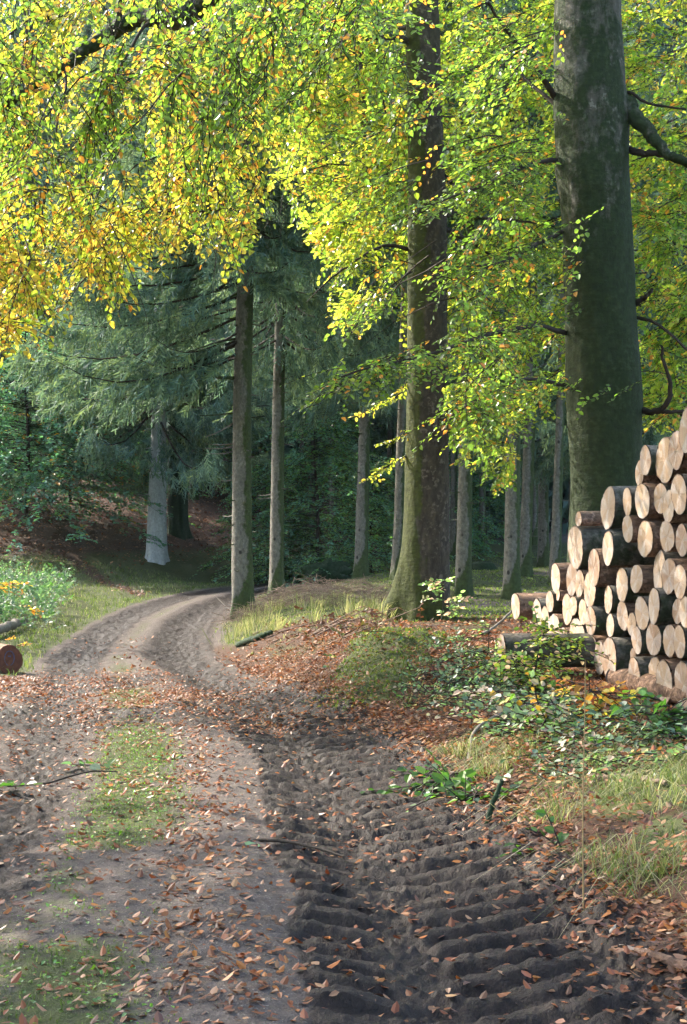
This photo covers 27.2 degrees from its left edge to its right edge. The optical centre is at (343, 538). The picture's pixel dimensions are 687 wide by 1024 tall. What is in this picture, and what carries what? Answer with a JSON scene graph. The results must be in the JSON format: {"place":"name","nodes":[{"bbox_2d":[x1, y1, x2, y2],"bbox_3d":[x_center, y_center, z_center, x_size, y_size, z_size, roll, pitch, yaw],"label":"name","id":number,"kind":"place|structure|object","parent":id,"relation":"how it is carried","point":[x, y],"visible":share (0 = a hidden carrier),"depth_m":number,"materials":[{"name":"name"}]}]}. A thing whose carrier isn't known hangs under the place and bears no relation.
{"place":"outdoors","nodes":[
{"label":"outdoors","id":0,"kind":"place"},
{"bbox_2d":[0,581,686,1023],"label":"forest track","id":1,"kind":"structure","parent":0,"point":[174,623],"depth_m":6.34,"materials":[{"name":"soil"}]},
{"bbox_2d":[299,625,456,709],"bbox_3d":[0.559,1.246,14.917,1.278,0.599,5.669,0,0,10],"label":"moss","id":2,"kind":"object","parent":1,"relation":"on","point":[390,651],"visible":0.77,"depth_m":14.02,"materials":[{"name":"green plant"}]},
{"bbox_2d":[582,660,585,908],"bbox_3d":[0.966,0.987,5.722,0.012,1.000,0.038,0,0,19],"label":"grass stalk","id":3,"kind":"object","parent":1,"relation":"on","point":[583,795],"depth_m":5.73,"materials":[{"name":"plant"}]},
{"bbox_2d":[612,947,686,971],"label":"fallen branch","id":4,"kind":"object","parent":1,"relation":"on","point":[666,959],"visible":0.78,"depth_m":4.86,"materials":[{"name":"brown wood"}]},
{"bbox_2d":[0,449,686,960],"bbox_3d":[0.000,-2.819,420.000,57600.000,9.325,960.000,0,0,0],"label":"ground","id":5,"kind":"structure","parent":0,"point":[186,567],"depth_m":26.55,"materials":[{"name":"soil"}]},
{"bbox_2d":[0,643,22,673],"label":"cut log","id":6,"kind":"object","parent":5,"relation":"on","point":[11,655],"visible":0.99,"depth_m":17.17,"materials":[{"name":"brown wood"}]},
{"bbox_2d":[0,298,80,506],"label":"young beech","id":7,"kind":"object","parent":5,"relation":"on","point":[22,427],"visible":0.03,"depth_m":51.31,"materials":[{"name":"green plant"}]},
{"bbox_2d":[0,0,114,467],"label":"spruce tree","id":8,"kind":"object","parent":5,"relation":"on","point":[44,134],"visible":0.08,"depth_m":61.26,"materials":[{"name":"green plant"}]},
{"bbox_2d":[12,2,140,471],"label":"spruce tree","id":9,"kind":"object","parent":5,"relation":"on","point":[85,28],"visible":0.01,"depth_m":65.42,"materials":[{"name":"green plant"}]},
{"bbox_2d":[0,320,172,555],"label":"young beech","id":10,"kind":"object","parent":5,"relation":"on","point":[7,399],"visible":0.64,"depth_m":46.16,"materials":[{"name":"green plant"}]},
{"bbox_2d":[0,347,203,530],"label":"young beech","id":11,"kind":"object","parent":5,"relation":"on","point":[115,493],"visible":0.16,"depth_m":51.56,"materials":[{"name":"green plant"}]},
{"bbox_2d":[0,0,309,564],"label":"spruce tree","id":12,"kind":"object","parent":5,"relation":"on","point":[157,456],"visible":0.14,"depth_m":46.65,"materials":[{"name":"green plant"}]},
{"bbox_2d":[167,254,193,539],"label":"spruce tree","id":13,"kind":"object","parent":5,"relation":"on","point":[178,525],"visible":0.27,"depth_m":52.66,"materials":[{"name":"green plant"}]},
{"bbox_2d":[0,0,384,618],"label":"spruce tree","id":14,"kind":"object","parent":5,"relation":"on","point":[139,379],"visible":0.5,"depth_m":29.34,"materials":[{"name":"green plant"}]},
{"bbox_2d":[140,381,270,509],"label":"young beech","id":15,"kind":"object","parent":5,"relation":"on","point":[225,451],"visible":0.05,"depth_m":61.47,"materials":[{"name":"green plant"}]},
{"bbox_2d":[0,0,486,380],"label":"beech tree","id":16,"kind":"object","parent":5,"relation":"on","point":[216,84],"visible":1,"depth_m":13.76,"materials":[{"name":"yellow plant"}]},
{"bbox_2d":[190,465,341,584],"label":"young beech","id":17,"kind":"object","parent":5,"relation":"on","point":[263,504],"visible":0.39,"depth_m":46.60,"materials":[{"name":"green plant"}]},
{"bbox_2d":[140,1,407,596],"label":"spruce tree","id":18,"kind":"object","parent":5,"relation":"on","point":[312,352],"visible":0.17,"depth_m":35.84,"materials":[{"name":"green plant"}]},
{"bbox_2d":[210,572,391,629],"bbox_3d":[-0.613,1.378,29.818,4.166,1.362,7.196,0,0,0],"label":"brushwood","id":19,"kind":"object","parent":5,"relation":"on","point":[286,592],"visible":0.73,"depth_m":28.47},
{"bbox_2d":[212,404,393,587],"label":"young beech","id":20,"kind":"object","parent":5,"relation":"on","point":[343,450],"visible":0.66,"depth_m":45.00,"materials":[{"name":"green plant"}]},
{"bbox_2d":[228,0,398,537],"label":"spruce tree","id":21,"kind":"object","parent":5,"relation":"on","point":[376,435],"visible":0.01,"depth_m":57.91,"materials":[{"name":"green plant"}]},
{"bbox_2d":[300,558,352,585],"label":"root plate","id":22,"kind":"object","parent":5,"relation":"on","point":[340,570],"visible":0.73,"depth_m":42.81,"materials":[{"name":"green plant"}]},
{"bbox_2d":[253,595,428,654],"bbox_3d":[0.037,1.215,19.152,1.946,1.113,7.940,0,0,-9],"label":"brushwood","id":23,"kind":"object","parent":5,"relation":"on","point":[331,628],"visible":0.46,"depth_m":18.05,"materials":[{"name":"brown plant"}]},
{"bbox_2d":[0,482,686,1023],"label":"fallen leaves","id":24,"kind":"object","parent":5,"relation":"on","point":[434,736],"depth_m":7.73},
{"bbox_2d":[0,544,686,1023],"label":"grass","id":25,"kind":"structure","parent":5,"relation":"on","point":[620,788],"depth_m":8.28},
{"bbox_2d":[0,555,686,1023],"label":"plants","id":26,"kind":"object","parent":5,"relation":"on","point":[40,591],"visible":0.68,"depth_m":11.22,"materials":[{"name":"green plant"}]},
{"bbox_2d":[0,0,686,533],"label":"distant wood","id":27,"kind":"object","parent":5,"relation":"on","point":[550,488],"visible":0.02,"depth_m":71.92,"materials":[{"name":"plant"}]},
{"bbox_2d":[155,0,564,621],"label":"beech tree","id":28,"kind":"object","parent":5,"relation":"on","point":[425,550],"visible":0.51,"depth_m":21.73,"materials":[{"name":"green plant"}]},
{"bbox_2d":[252,2,486,577],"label":"spruce tree","id":29,"kind":"object","parent":5,"relation":"on","point":[361,565],"visible":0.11,"depth_m":41.84,"materials":[{"name":"green plant"}]},
{"bbox_2d":[309,453,450,572],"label":"young beech","id":30,"kind":"object","parent":5,"relation":"on","point":[390,490],"visible":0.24,"depth_m":49.76,"materials":[{"name":"green plant"}]},
{"bbox_2d":[325,0,498,579],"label":"spruce tree","id":31,"kind":"object","parent":5,"relation":"on","point":[399,496],"visible":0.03,"depth_m":37.88,"materials":[{"name":"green plant"}]},
{"bbox_2d":[348,420,490,551],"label":"young beech","id":32,"kind":"object","parent":5,"relation":"on","point":[379,450],"visible":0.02,"depth_m":61.74,"materials":[{"name":"green plant"}]},
{"bbox_2d":[360,749,513,799],"bbox_3d":[0.554,1.472,8.527,0.919,0.377,0.754,0,0,0],"label":"beech sapling","id":33,"kind":"object","parent":5,"relation":"on","point":[426,783],"visible":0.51,"depth_m":8.55,"materials":[{"name":"green plant"}]},
{"bbox_2d":[369,416,504,560],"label":"young beech","id":34,"kind":"object","parent":5,"relation":"on","point":[477,534],"visible":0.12,"depth_m":57.54,"materials":[{"name":"green plant"}]},
{"bbox_2d":[418,576,472,621],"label":"beech sapling","id":35,"kind":"object","parent":5,"relation":"on","point":[436,593],"visible":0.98,"depth_m":20.48,"materials":[{"name":"green plant"}]},
{"bbox_2d":[341,0,562,595],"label":"spruce tree","id":36,"kind":"object","parent":5,"relation":"on","point":[463,573],"visible":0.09,"depth_m":32.85,"materials":[{"name":"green plant"}]},
{"bbox_2d":[376,22,545,559],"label":"spruce tree","id":37,"kind":"object","parent":5,"relation":"on","point":[453,505],"visible":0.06,"depth_m":55.87,"materials":[{"name":"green plant"}]},
{"bbox_2d":[405,759,539,811],"bbox_3d":[0.753,1.442,8.000,0.702,0.344,0.724,0,0,24],"label":"beech sapling","id":38,"kind":"object","parent":5,"relation":"on","point":[454,783],"visible":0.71,"depth_m":8.01,"materials":[{"name":"green plant"}]},
{"bbox_2d":[386,309,566,548],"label":"spruce tree","id":39,"kind":"object","parent":5,"relation":"on","point":[482,505],"visible":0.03,"depth_m":61.87,"materials":[{"name":"grey plant"}]},
{"bbox_2d":[448,620,506,662],"bbox_3d":[1.427,1.063,14.182,0.751,0.470,0.612,0,0,-45],"label":"beech sapling","id":40,"kind":"object","parent":5,"relation":"on","point":[476,635],"visible":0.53,"depth_m":14.20,"materials":[{"name":"green plant"}]},
{"bbox_2d":[280,0,686,562],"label":"beech tree","id":41,"kind":"object","parent":5,"relation":"on","point":[599,116],"visible":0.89,"depth_m":18.56,"materials":[{"name":"green plant"}]},
{"bbox_2d":[457,453,521,544],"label":"young beech","id":42,"kind":"object","parent":5,"relation":"on","point":[499,500],"visible":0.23,"depth_m":65.44,"materials":[{"name":"green plant"}]},
{"bbox_2d":[322,626,686,793],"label":"plant stems","id":43,"kind":"object","parent":5,"relation":"on","point":[581,731],"visible":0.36,"depth_m":10.09,"materials":[{"name":"green plant"}]},
{"bbox_2d":[459,38,554,566],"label":"spruce tree","id":44,"kind":"object","parent":5,"relation":"on","point":[543,533],"visible":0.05,"depth_m":54.82,"materials":[{"name":"grey plant"}]},
{"bbox_2d":[378,0,661,599],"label":"spruce tree","id":45,"kind":"object","parent":5,"relation":"on","point":[511,585],"visible":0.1,"depth_m":31.84,"materials":[{"name":"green plant"}]},
{"bbox_2d":[511,593,546,619],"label":"spruce log","id":46,"kind":"object","parent":5,"relation":"on","point":[520,606],"visible":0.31,"depth_m":16.73,"materials":[{"name":"wood"}]},
{"bbox_2d":[532,423,537,544],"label":"spruce tree","id":47,"kind":"object","parent":5,"relation":"on","point":[535,517],"visible":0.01,"depth_m":63.85,"materials":[{"name":"grey plant"}]},
{"bbox_2d":[471,601,615,691],"bbox_3d":[1.759,1.009,12.584,1.249,0.901,1.057,0,0,0],"label":"beech sapling","id":48,"kind":"object","parent":5,"relation":"on","point":[545,629],"visible":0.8,"depth_m":12.60,"materials":[{"name":"green plant"}]},
{"bbox_2d":[453,669,635,747],"bbox_3d":[1.368,1.185,9.411,0.959,0.643,0.994,0,0,-40],"label":"beech sapling","id":49,"kind":"object","parent":5,"relation":"on","point":[539,710],"visible":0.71,"depth_m":9.29,"materials":[{"name":"green plant"}]},
{"bbox_2d":[495,809,600,857],"bbox_3d":[1.020,1.509,6.560,0.544,0.507,0.572,0,0,-39],"label":"beech sapling","id":50,"kind":"object","parent":5,"relation":"on","point":[550,829],"visible":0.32,"depth_m":6.59,"materials":[{"name":"green plant"}]},
{"bbox_2d":[447,24,649,576],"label":"spruce tree","id":51,"kind":"object","parent":5,"relation":"on","point":[526,564],"visible":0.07,"depth_m":41.85,"materials":[{"name":"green plant"}]},
{"bbox_2d":[497,633,607,667],"bbox_3d":[2.380,1.124,14.324,1.638,0.349,0.341,0,0,-9],"label":"spruce log","id":52,"kind":"object","parent":5,"relation":"on","point":[511,639],"visible":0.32,"depth_m":14.16,"materials":[{"name":"grey wood"}]},
{"bbox_2d":[548,614,569,632],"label":"spruce log","id":53,"kind":"object","parent":5,"relation":"on","point":[555,620],"visible":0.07,"depth_m":15.35,"materials":[{"name":"beige wood"}]},
{"bbox_2d":[556,590,567,600],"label":"spruce log","id":54,"kind":"object","parent":53,"relation":"on","point":[560,594],"visible":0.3,"depth_m":15.22,"materials":[{"name":"beige wood"}]},
{"bbox_2d":[551,563,570,593],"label":"spruce log","id":55,"kind":"object","parent":54,"relation":"on","point":[558,575],"visible":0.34,"depth_m":15.31,"materials":[{"name":"beige wood"}]},
{"bbox_2d":[569,618,587,632],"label":"spruce log","id":56,"kind":"object","parent":5,"relation":"on","point":[578,629],"visible":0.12,"depth_m":14.72,"materials":[{"name":"beige wood"}]},
{"bbox_2d":[569,596,583,615],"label":"spruce log","id":57,"kind":"object","parent":56,"relation":"on","point":[574,604],"visible":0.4,"depth_m":14.74,"materials":[{"name":"beige wood"}]},
{"bbox_2d":[575,570,587,597],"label":"spruce log","id":58,"kind":"object","parent":57,"relation":"on","point":[579,581],"visible":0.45,"depth_m":14.62,"materials":[{"name":"wood"}]},
{"bbox_2d":[567,525,621,569],"bbox_3d":[3.854,0.073,14.956,2.966,0.465,0.477,-1,0,-9],"label":"spruce log","id":59,"kind":"object","parent":58,"relation":"on","point":[583,542],"visible":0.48,"depth_m":14.60,"materials":[{"name":"grey wood"}]},
{"bbox_2d":[575,511,602,525],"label":"spruce log","id":60,"kind":"object","parent":59,"relation":"on","point":[587,518],"visible":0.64,"depth_m":14.57,"materials":[{"name":"wood"}]},
{"bbox_2d":[473,8,686,493],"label":"spruce tree","id":61,"kind":"object","parent":5,"relation":"on","point":[546,463],"visible":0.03,"depth_m":49.32,"materials":[{"name":"green plant"}]},
{"bbox_2d":[526,24,656,583],"bbox_3d":[5.964,-9.198,38.067,4.595,21.250,4.552,0,0,24],"label":"spruce tree","id":62,"kind":"object","parent":5,"relation":"on","point":[556,539],"visible":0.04,"depth_m":37.90,"materials":[{"name":"grey plant"}]},
{"bbox_2d":[528,674,663,731],"bbox_3d":[1.735,1.160,9.592,0.919,0.476,0.790,0,0,0],"label":"beech sapling","id":63,"kind":"object","parent":5,"relation":"on","point":[605,691],"visible":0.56,"depth_m":9.60,"materials":[{"name":"green plant"}]},
{"bbox_2d":[591,635,608,667],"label":"spruce log","id":64,"kind":"object","parent":5,"relation":"on","point":[599,637],"visible":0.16,"depth_m":14.26,"materials":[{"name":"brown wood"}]},
{"bbox_2d":[585,606,608,634],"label":"spruce log","id":65,"kind":"object","parent":64,"relation":"on","point":[596,615],"visible":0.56,"depth_m":14.12,"materials":[{"name":"grey wood"}]},
{"bbox_2d":[583,572,605,606],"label":"spruce log","id":66,"kind":"object","parent":65,"relation":"on","point":[594,596],"visible":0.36,"depth_m":14.24,"materials":[{"name":"wood"}]},
{"bbox_2d":[588,548,632,586],"bbox_3d":[3.841,0.288,14.260,2.804,0.385,0.354,0,0,-10],"label":"spruce log","id":67,"kind":"object","parent":66,"relation":"on","point":[598,567],"visible":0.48,"depth_m":13.91,"materials":[{"name":"brown wood"}]},
{"bbox_2d":[602,531,654,565],"bbox_3d":[4.060,0.089,13.931,3.053,0.342,0.324,0,0,-8],"label":"spruce log","id":68,"kind":"object","parent":67,"relation":"on","point":[618,549],"visible":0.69,"depth_m":13.65,"materials":[{"name":"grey wood"}]},
{"bbox_2d":[601,486,636,528],"bbox_3d":[3.955,-0.310,14.033,2.850,0.424,0.407,0,0,-10],"label":"spruce log","id":69,"kind":"object","parent":68,"relation":"on","point":[613,514],"visible":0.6,"depth_m":13.70,"materials":[{"name":"beige wood"}]},
{"bbox_2d":[535,0,686,457],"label":"spruce tree","id":70,"kind":"object","parent":5,"relation":"on","point":[648,438],"visible":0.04,"depth_m":43.34,"materials":[{"name":"green plant"}]},
{"bbox_2d":[602,637,632,676],"bbox_3d":[4.064,1.152,13.855,3.084,0.440,0.400,0,0,-9],"label":"spruce log","id":71,"kind":"object","parent":5,"relation":"on","point":[618,649],"visible":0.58,"depth_m":13.51,"materials":[{"name":"beige wood"}]},
{"bbox_2d":[606,613,630,636],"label":"spruce log","id":72,"kind":"object","parent":71,"relation":"on","point":[613,629],"visible":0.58,"depth_m":13.69,"materials":[{"name":"beige wood"}]},
{"bbox_2d":[604,585,619,613],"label":"spruce log","id":73,"kind":"object","parent":72,"relation":"on","point":[612,601],"visible":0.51,"depth_m":13.73,"materials":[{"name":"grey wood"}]},
{"bbox_2d":[617,602,636,630],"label":"spruce log","id":74,"kind":"object","parent":71,"relation":"on","point":[625,610],"visible":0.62,"depth_m":13.43,"materials":[{"name":"beige wood"}]},
{"bbox_2d":[616,568,649,601],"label":"spruce log","id":75,"kind":"object","parent":74,"relation":"on","point":[625,593],"visible":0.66,"depth_m":13.36,"materials":[{"name":"beige wood"}]},
{"bbox_2d":[622,515,664,542],"bbox_3d":[3.994,-0.124,13.473,2.742,0.261,0.239,-1,0,-9],"label":"spruce log","id":76,"kind":"object","parent":75,"relation":"on","point":[630,526],"visible":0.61,"depth_m":13.21,"materials":[{"name":"beige wood"}]},
{"bbox_2d":[623,487,637,515],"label":"spruce log","id":77,"kind":"object","parent":76,"relation":"on","point":[629,501],"visible":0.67,"depth_m":13.25,"materials":[{"name":"beige wood"}]},
{"bbox_2d":[563,687,686,759],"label":"beech sapling","id":78,"kind":"object","parent":5,"relation":"on","point":[679,713],"visible":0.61,"depth_m":8.70,"materials":[{"name":"green plant"}]},
{"bbox_2d":[605,668,686,703],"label":"bearer log","id":79,"kind":"object","parent":5,"relation":"on","point":[650,684],"visible":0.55,"depth_m":12.78,"materials":[{"name":"brown wood"}]},
{"bbox_2d":[628,656,667,676],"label":"spruce log","id":80,"kind":"object","parent":5,"relation":"on","point":[641,666],"visible":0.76,"depth_m":13.00,"materials":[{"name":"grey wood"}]},
{"bbox_2d":[631,626,649,653],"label":"spruce log","id":81,"kind":"object","parent":80,"relation":"on","point":[638,640],"visible":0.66,"depth_m":12.97,"materials":[{"name":"beige wood"}]},
{"bbox_2d":[635,596,650,629],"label":"spruce log","id":82,"kind":"object","parent":81,"relation":"on","point":[643,621],"visible":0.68,"depth_m":12.88,"materials":[{"name":"beige wood"}]},
{"bbox_2d":[630,565,653,592],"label":"spruce log","id":83,"kind":"object","parent":82,"relation":"on","point":[641,579],"visible":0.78,"depth_m":13.00,"materials":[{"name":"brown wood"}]},
{"bbox_2d":[648,657,686,674],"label":"spruce log","id":84,"kind":"object","parent":5,"relation":"on","point":[653,664],"visible":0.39,"depth_m":12.74,"materials":[{"name":"beige wood"}]},
{"bbox_2d":[646,622,666,655],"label":"spruce log","id":85,"kind":"object","parent":84,"relation":"on","point":[654,640],"visible":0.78,"depth_m":12.61,"materials":[{"name":"beige wood"}]},
{"bbox_2d":[648,588,676,624],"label":"spruce log","id":86,"kind":"object","parent":85,"relation":"on","point":[661,602],"visible":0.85,"depth_m":12.43,"materials":[{"name":"beige wood"}]},
{"bbox_2d":[653,550,686,587],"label":"spruce log","id":87,"kind":"object","parent":86,"relation":"on","point":[661,556],"visible":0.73,"depth_m":12.68,"materials":[{"name":"beige wood"}]},
{"bbox_2d":[637,521,663,556],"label":"spruce log","id":88,"kind":"object","parent":87,"relation":"on","point":[649,542],"visible":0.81,"depth_m":12.83,"materials":[{"name":"beige wood"}]},
{"bbox_2d":[635,483,671,518],"bbox_3d":[4.080,-0.345,13.160,2.783,0.330,0.357,0,0,-10],"label":"spruce log","id":89,"kind":"object","parent":88,"relation":"on","point":[644,501],"visible":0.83,"depth_m":12.88,"materials":[{"name":"beige wood"}]},
{"bbox_2d":[640,445,657,475],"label":"spruce log","id":90,"kind":"object","parent":89,"relation":"on","point":[647,459],"visible":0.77,"depth_m":12.79,"materials":[{"name":"beige wood"}]},
{"bbox_2d":[661,558,686,594],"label":"spruce log","id":91,"kind":"object","parent":86,"relation":"on","point":[668,568],"visible":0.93,"depth_m":12.33,"materials":[{"name":"beige wood"}]},
{"bbox_2d":[660,521,686,551],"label":"spruce log","id":92,"kind":"object","parent":91,"relation":"on","point":[668,536],"visible":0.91,"depth_m":12.42,"materials":[{"name":"beige wood"}]},
{"bbox_2d":[653,483,671,513],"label":"spruce log","id":93,"kind":"object","parent":92,"relation":"on","point":[660,491],"visible":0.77,"depth_m":12.62,"materials":[{"name":"beige wood"}]},
{"bbox_2d":[655,437,686,482],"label":"spruce log","id":94,"kind":"object","parent":93,"relation":"on","point":[666,472],"visible":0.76,"depth_m":12.51,"materials":[{"name":"beige wood"}]},
{"bbox_2d":[662,490,686,522],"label":"spruce log","id":95,"kind":"object","parent":92,"relation":"on","point":[670,515],"visible":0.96,"depth_m":12.30,"materials":[{"name":"beige wood"}]},
{"bbox_2d":[656,659,686,703],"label":"spruce log","id":96,"kind":"object","parent":5,"relation":"on","point":[665,672],"visible":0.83,"depth_m":12.34,"materials":[{"name":"brown wood"}]},
{"bbox_2d":[663,624,681,656],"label":"spruce log","id":97,"kind":"object","parent":96,"relation":"on","point":[668,634],"visible":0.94,"depth_m":12.35,"materials":[{"name":"beige wood"}]},
{"bbox_2d":[674,661,686,707],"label":"spruce log","id":98,"kind":"object","parent":5,"relation":"on","point":[680,676],"visible":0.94,"depth_m":12.02,"materials":[{"name":"beige wood"}]},
{"bbox_2d":[673,625,686,658],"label":"spruce log","id":99,"kind":"object","parent":98,"relation":"on","point":[680,639],"visible":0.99,"depth_m":12.05,"materials":[{"name":"beige wood"}]},
{"bbox_2d":[679,596,686,627],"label":"spruce log","id":100,"kind":"object","parent":99,"relation":"on","point":[683,610],"visible":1,"depth_m":11.98,"materials":[{"name":"beige wood"}]},
{"bbox_2d":[673,565,686,599],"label":"spruce log","id":101,"kind":"object","parent":100,"relation":"on","point":[680,580],"visible":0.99,"depth_m":12.04,"materials":[{"name":"beige wood"}]},
{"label":"spruce log","id":102,"kind":"object","parent":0,"visible":0},
{"bbox_2d":[671,474,686,514],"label":"spruce log","id":103,"kind":"object","parent":102,"relation":"on","point":[679,492],"visible":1,"depth_m":12.02,"materials":[{"name":"beige wood"}]},
{"bbox_2d":[668,431,686,469],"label":"spruce log","id":104,"kind":"object","parent":103,"relation":"on","point":[677,457],"visible":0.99,"depth_m":12.12,"materials":[{"name":"beige wood"}]},
{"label":"spruce log","id":105,"kind":"object","parent":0,"visible":0},
{"bbox_2d":[675,524,686,556],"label":"spruce log","id":106,"kind":"object","parent":105,"relation":"on","point":[681,540],"visible":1,"depth_m":12.07,"materials":[{"name":"beige wood"}]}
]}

